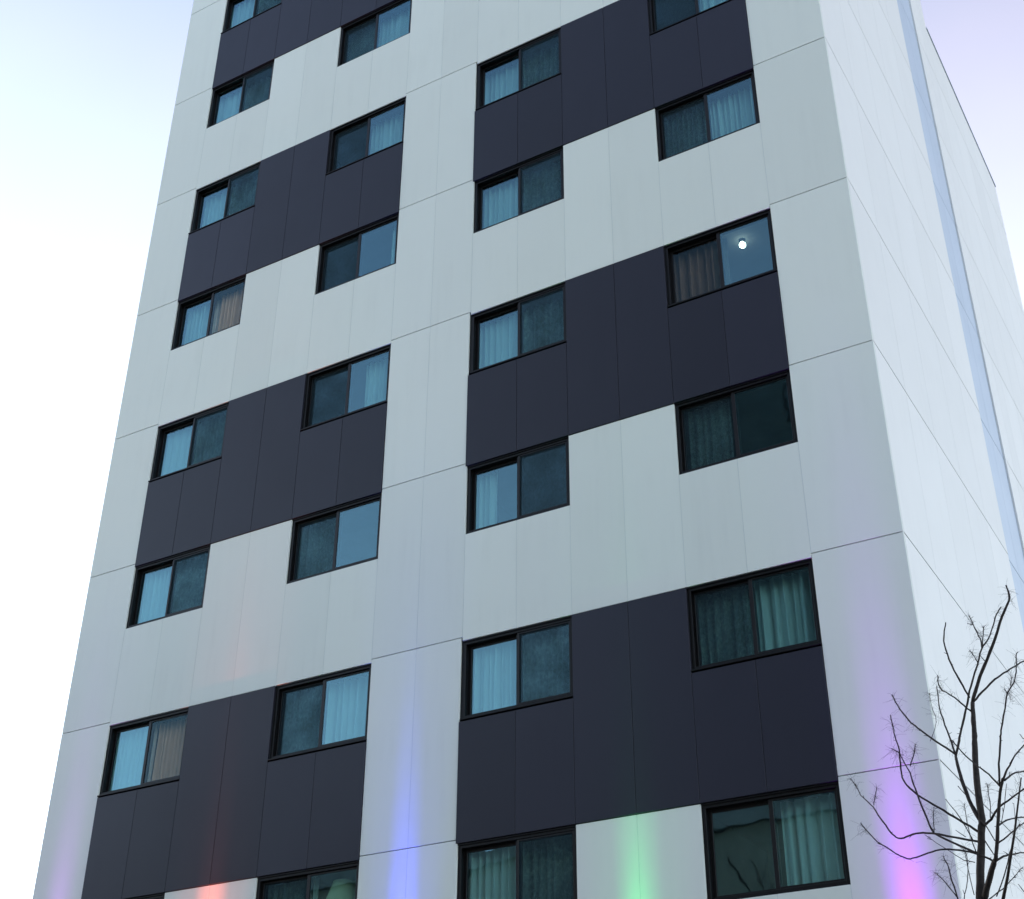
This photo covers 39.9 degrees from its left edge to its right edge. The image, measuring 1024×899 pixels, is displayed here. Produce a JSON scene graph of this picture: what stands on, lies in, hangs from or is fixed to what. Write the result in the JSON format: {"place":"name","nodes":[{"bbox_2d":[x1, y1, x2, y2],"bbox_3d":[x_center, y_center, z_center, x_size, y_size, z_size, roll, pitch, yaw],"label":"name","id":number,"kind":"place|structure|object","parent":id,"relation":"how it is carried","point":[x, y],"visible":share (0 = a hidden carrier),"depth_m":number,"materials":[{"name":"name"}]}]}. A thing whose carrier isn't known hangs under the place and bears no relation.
{"place":"outdoors","nodes":[
{"label":"outdoors","id":0,"kind":"place"},
{"bbox_2d":[0,0,1023,898],"label":"sky","id":1,"kind":"structure","parent":0,"point":[88,88],"materials":[{"name":"white"}]},
{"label":"pavement","id":2,"kind":"structure","parent":0,"visible":0},
{"bbox_2d":[32,0,1023,898],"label":"hotel building","id":3,"kind":"structure","parent":2,"relation":"on","point":[848,342],"depth_m":22.37,"materials":[{"name":"grey"}]},
{"bbox_2d":[110,723,158,790],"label":"curtain","id":4,"kind":"object","parent":3,"relation":"hanging from","point":[129,758],"visible":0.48,"depth_m":23.59,"materials":[{"name":"fabric"}]},
{"bbox_2d":[97,707,188,797],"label":"window","id":5,"kind":"structure","parent":3,"relation":"in","point":[150,721],"depth_m":23.38,"materials":[{"name":"black metal"}]},
{"bbox_2d":[132,893,164,898],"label":"window","id":6,"kind":"structure","parent":3,"relation":"in","point":[158,896],"depth_m":21.63,"materials":[{"name":"black metal"}]},
{"bbox_2d":[151,718,186,780],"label":"curtain","id":7,"kind":"object","parent":3,"relation":"hanging from","point":[168,757],"visible":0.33,"depth_m":23.27,"materials":[{"name":"beige fabric"}]},
{"bbox_2d":[127,545,210,627],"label":"window","id":8,"kind":"structure","parent":3,"relation":"in","point":[173,561],"depth_m":24.97,"materials":[{"name":"black metal"}]},
{"bbox_2d":[137,554,207,623],"bbox_3d":[-5.897,2.898,24.729,1.803,2.027,0.210,-17,-35,26],"label":"curtain","id":9,"kind":"object","parent":3,"relation":"attached to","point":[189,587],"visible":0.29,"depth_m":25.03,"materials":[{"name":"fabric"}]},
{"bbox_2d":[148,402,228,482],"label":"window","id":10,"kind":"structure","parent":3,"relation":"in","point":[194,419],"depth_m":26.53,"materials":[{"name":"black metal"}]},
{"bbox_2d":[161,413,225,475],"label":"curtain","id":11,"kind":"object","parent":3,"relation":"attached to","point":[209,439],"visible":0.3,"depth_m":26.61,"materials":[{"name":"white fabric"}]},
{"bbox_2d":[184,299,221,343],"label":"curtain","id":12,"kind":"object","parent":3,"relation":"hanging from","point":[197,323],"visible":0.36,"depth_m":28.38,"materials":[{"name":"white fabric"}]},
{"bbox_2d":[172,275,245,349],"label":"window","id":13,"kind":"structure","parent":3,"relation":"in","point":[211,294],"depth_m":28.14,"materials":[{"name":"black metal"}]},
{"bbox_2d":[188,162,260,234],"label":"window","id":14,"kind":"structure","parent":3,"relation":"in","point":[228,181],"depth_m":29.69,"materials":[{"name":"black metal"}]},
{"bbox_2d":[202,175,257,226],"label":"curtain","id":15,"kind":"object","parent":3,"relation":"attached to","point":[243,196],"visible":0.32,"depth_m":29.83,"materials":[{"name":"blue fabric"}]},
{"bbox_2d":[218,288,243,330],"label":"curtain","id":16,"kind":"object","parent":3,"relation":"attached to","point":[230,309],"visible":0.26,"depth_m":27.98,"materials":[{"name":"beige fabric"}]},
{"bbox_2d":[207,60,273,127],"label":"window","id":17,"kind":"structure","parent":3,"relation":"in","point":[243,79],"depth_m":31.28,"materials":[{"name":"black metal"}]},
{"bbox_2d":[216,77,270,123],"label":"curtain","id":18,"kind":"object","parent":3,"relation":"attached to","point":[256,92],"visible":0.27,"depth_m":31.39,"materials":[{"name":"blue fabric"}]},
{"bbox_2d":[221,0,281,33],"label":"window","id":19,"kind":"structure","parent":3,"relation":"in","point":[229,9],"depth_m":32.81,"materials":[{"name":"black metal"}]},
{"bbox_2d":[230,0,280,27],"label":"curtain","id":20,"kind":"object","parent":3,"relation":"attached to","point":[243,12],"visible":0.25,"depth_m":33.03,"materials":[{"name":"fabric"}]},
{"bbox_2d":[268,877,318,898],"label":"curtain","id":21,"kind":"object","parent":3,"relation":"attached to","point":[294,890],"visible":0.67,"depth_m":20.66,"materials":[{"name":"fabric"}]},
{"bbox_2d":[256,861,358,898],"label":"window","id":22,"kind":"structure","parent":3,"relation":"in","point":[309,874],"depth_m":20.36,"materials":[{"name":"black metal"}]},
{"bbox_2d":[297,518,335,578],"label":"curtain","id":23,"kind":"object","parent":3,"relation":"attached to","point":[316,549],"visible":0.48,"depth_m":23.65,"materials":[{"name":"fabric"}]},
{"bbox_2d":[267,664,370,761],"bbox_3d":[-2.912,4.066,21.638,1.853,1.240,0.192,-17,-35,26],"label":"window","id":24,"kind":"structure","parent":3,"relation":"in","point":[324,680],"depth_m":21.78,"materials":[{"name":"black metal"}]},
{"bbox_2d":[281,674,368,754],"bbox_3d":[-2.792,4.527,21.598,1.853,2.007,0.228,-17,-35,26],"label":"curtain","id":25,"kind":"object","parent":3,"relation":"attached to","point":[346,709],"visible":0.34,"depth_m":21.90,"materials":[{"name":"fabric"}]},
{"bbox_2d":[287,493,381,583],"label":"window","id":26,"kind":"structure","parent":3,"relation":"in","point":[337,512],"depth_m":23.40,"materials":[{"name":"black metal"}]},
{"bbox_2d":[300,344,390,431],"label":"window","id":27,"kind":"structure","parent":3,"relation":"in","point":[349,364],"depth_m":24.96,"materials":[{"name":"black metal"}]},
{"bbox_2d":[316,213,398,293],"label":"window","id":28,"kind":"structure","parent":3,"relation":"in","point":[359,234],"depth_m":26.56,"materials":[{"name":"black metal"}]},
{"bbox_2d":[325,97,405,174],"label":"window","id":29,"kind":"structure","parent":3,"relation":"in","point":[368,118],"depth_m":28.12,"materials":[{"name":"black metal"}]},
{"bbox_2d":[338,0,411,66],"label":"window","id":30,"kind":"structure","parent":3,"relation":"in","point":[376,15],"depth_m":29.74,"materials":[{"name":"black metal"}]},
{"bbox_2d":[364,357,387,406],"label":"curtain","id":31,"kind":"object","parent":3,"relation":"attached to","point":[376,382],"visible":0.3,"depth_m":24.78,"materials":[{"name":"fabric"}]},
{"bbox_2d":[347,6,409,61],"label":"curtain","id":32,"kind":"object","parent":3,"relation":"attached to","point":[391,29],"visible":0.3,"depth_m":29.81,"materials":[{"name":"fabric"}]},
{"bbox_2d":[370,112,403,153],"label":"curtain","id":33,"kind":"object","parent":3,"relation":"attached to","point":[387,133],"visible":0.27,"depth_m":28.07,"materials":[{"name":"blue fabric"}]},
{"bbox_2d":[391,226,396,263],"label":"curtain","id":34,"kind":"object","parent":3,"relation":"attached to","point":[393,246],"visible":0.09,"depth_m":26.30,"materials":[{"name":"blue fabric"}]},
{"bbox_2d":[476,471,497,528],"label":"curtain","id":35,"kind":"object","parent":3,"relation":"attached to","point":[486,500],"visible":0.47,"depth_m":22.21,"materials":[{"name":"fabric"}]},
{"bbox_2d":[460,616,572,720],"bbox_3d":[0.093,3.152,20.119,1.835,1.240,0.192,-17,-35,26],"label":"window","id":36,"kind":"structure","parent":3,"relation":"in","point":[515,634],"depth_m":20.24,"materials":[{"name":"black metal"}]},
{"bbox_2d":[457,825,576,898],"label":"window","id":37,"kind":"structure","parent":3,"relation":"in","point":[515,840],"depth_m":18.81,"materials":[{"name":"black metal"}]},
{"bbox_2d":[469,282,566,374],"bbox_3d":[0.123,-1.963,23.254,1.835,1.240,0.192,-17,-35,26],"label":"window","id":38,"kind":"structure","parent":3,"relation":"in","point":[518,303],"depth_m":23.42,"materials":[{"name":"black metal"}]},
{"bbox_2d":[466,436,569,533],"bbox_3d":[0.116,0.588,21.707,1.827,1.208,0.158,-17,-35,26],"label":"window","id":39,"kind":"structure","parent":3,"relation":"in","point":[517,457],"depth_m":21.86,"materials":[{"name":"black metal"}]},
{"bbox_2d":[475,27,561,110],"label":"window","id":40,"kind":"structure","parent":3,"relation":"in","point":[519,51],"depth_m":26.58,"materials":[{"name":"black metal"}]},
{"bbox_2d":[474,146,563,232],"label":"window","id":41,"kind":"structure","parent":3,"relation":"in","point":[516,170],"depth_m":25.02,"materials":[{"name":"black metal"}]},
{"bbox_2d":[472,626,569,713],"bbox_3d":[0.197,3.589,20.063,1.835,2.035,0.185,-17,-35,26],"label":"curtain","id":42,"kind":"object","parent":3,"relation":"attached to","point":[546,671],"visible":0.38,"depth_m":20.34,"materials":[{"name":"white fabric"}]},
{"bbox_2d":[470,834,572,898],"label":"curtain","id":43,"kind":"object","parent":3,"relation":"attached to","point":[547,868],"visible":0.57,"depth_m":18.84,"materials":[{"name":"white fabric"}]},
{"bbox_2d":[479,298,563,368],"bbox_3d":[0.235,-1.495,23.201,1.848,1.982,0.180,-17,-35,26],"label":"curtain","id":44,"kind":"object","parent":3,"relation":"attached to","point":[543,326],"visible":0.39,"depth_m":23.52,"materials":[{"name":"fabric"}]},
{"bbox_2d":[484,43,558,104],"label":"curtain","id":45,"kind":"object","parent":3,"relation":"attached to","point":[501,83],"visible":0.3,"depth_m":26.73,"materials":[{"name":"blue fabric"}]},
{"bbox_2d":[484,160,560,227],"bbox_3d":[0.248,-4.075,24.771,1.835,2.025,0.161,-17,-35,26],"label":"curtain","id":46,"kind":"object","parent":3,"relation":"attached to","point":[542,186],"visible":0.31,"depth_m":25.09,"materials":[{"name":"blue fabric"}]},
{"bbox_2d":[648,0,731,35],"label":"window","id":47,"kind":"structure","parent":3,"relation":"in","point":[652,3],"depth_m":24.81,"materials":[{"name":"black metal"}]},
{"bbox_2d":[673,238,730,301],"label":"curtain","id":48,"kind":"object","parent":3,"relation":"attached to","point":[697,271],"visible":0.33,"depth_m":22.14,"materials":[{"name":"grey fabric"}]},
{"bbox_2d":[655,69,759,161],"bbox_3d":[3.236,-5.467,23.279,1.786,1.208,0.158,-17,-35,26],"label":"window","id":49,"kind":"structure","parent":3,"relation":"in","point":[704,94],"depth_m":23.46,"materials":[{"name":"black metal"}]},
{"bbox_2d":[664,85,755,156],"bbox_3d":[3.347,-4.991,23.211,1.816,1.986,0.217,-17,-35,26],"label":"curtain","id":50,"kind":"object","parent":3,"relation":"attached to","point":[729,114],"visible":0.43,"depth_m":23.53,"materials":[{"name":"blue fabric"}]},
{"bbox_2d":[688,401,733,468],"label":"curtain","id":51,"kind":"object","parent":3,"relation":"attached to","point":[710,435],"visible":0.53,"depth_m":20.56,"materials":[{"name":"white fabric"}]},
{"bbox_2d":[700,0,726,10],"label":"curtain","id":52,"kind":"object","parent":3,"relation":"attached to","point":[705,4],"visible":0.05,"depth_m":24.85,"materials":[{"name":"blue fabric"}]},
{"bbox_2d":[664,209,777,307],"bbox_3d":[3.212,-2.903,21.691,1.794,1.240,0.192,-17,-35,26],"label":"window","id":53,"kind":"structure","parent":3,"relation":"in","point":[716,233],"depth_m":21.84,"materials":[{"name":"black metal"}]},
{"bbox_2d":[675,370,797,474],"bbox_3d":[3.206,-0.351,20.144,1.786,1.208,0.158,-17,-35,26],"label":"window","id":54,"kind":"structure","parent":3,"relation":"in","point":[731,393],"depth_m":20.28,"materials":[{"name":"black metal"}]},
{"bbox_2d":[739,238,745,247],"bbox_3d":[3.772,-3.369,23.071,0.110,0.162,0.110,-17,-35,26],"label":"ceiling lamp","id":55,"kind":"object","parent":3,"relation":"attached to","point":[742,244],"visible":1,"depth_m":23.04,"materials":[{"name":"white metal"}]},
{"bbox_2d":[687,558,821,672],"bbox_3d":[3.182,2.213,18.556,1.794,1.240,0.192,-17,-35,26],"label":"window","id":56,"kind":"structure","parent":3,"relation":"in","point":[748,579],"depth_m":18.64,"materials":[{"name":"black metal"}]},
{"bbox_2d":[697,570,815,664],"bbox_3d":[3.303,2.665,18.526,1.809,2.035,0.224,-17,-35,26],"label":"curtain","id":57,"kind":"object","parent":3,"relation":"attached to","point":[785,610],"visible":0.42,"depth_m":18.81,"materials":[{"name":"fabric"}]},
{"bbox_2d":[701,782,850,898],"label":"window","id":58,"kind":"structure","parent":3,"relation":"in","point":[708,809],"depth_m":17.09,"materials":[{"name":"black metal"}]},
{"bbox_2d":[780,793,843,885],"bbox_3d":[3.683,5.113,16.745,0.872,2.003,0.200,-17,-35,26],"label":"curtain","id":59,"kind":"object","parent":3,"relation":"attached to","point":[812,846],"visible":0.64,"depth_m":17.02,"materials":[{"name":"fabric"}]},
{"bbox_2d":[840,583,1023,898],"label":"bare tree","id":60,"kind":"object","parent":2,"relation":"on","point":[983,886],"visible":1,"depth_m":12.34,"materials":[{"name":"brown plant"}]},
{"bbox_3d":[-2.396,7.485,19.684,0.600,1.268,0.440,-17,-35,26],"label":"side table","id":61,"kind":"object","parent":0,"visible":0},
{"bbox_2d":[326,879,355,898],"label":"table lamp","id":62,"kind":"object","parent":61,"relation":"on","point":[342,888],"visible":0.81,"depth_m":20.14,"materials":[{"name":"white fabric"}]}
]}

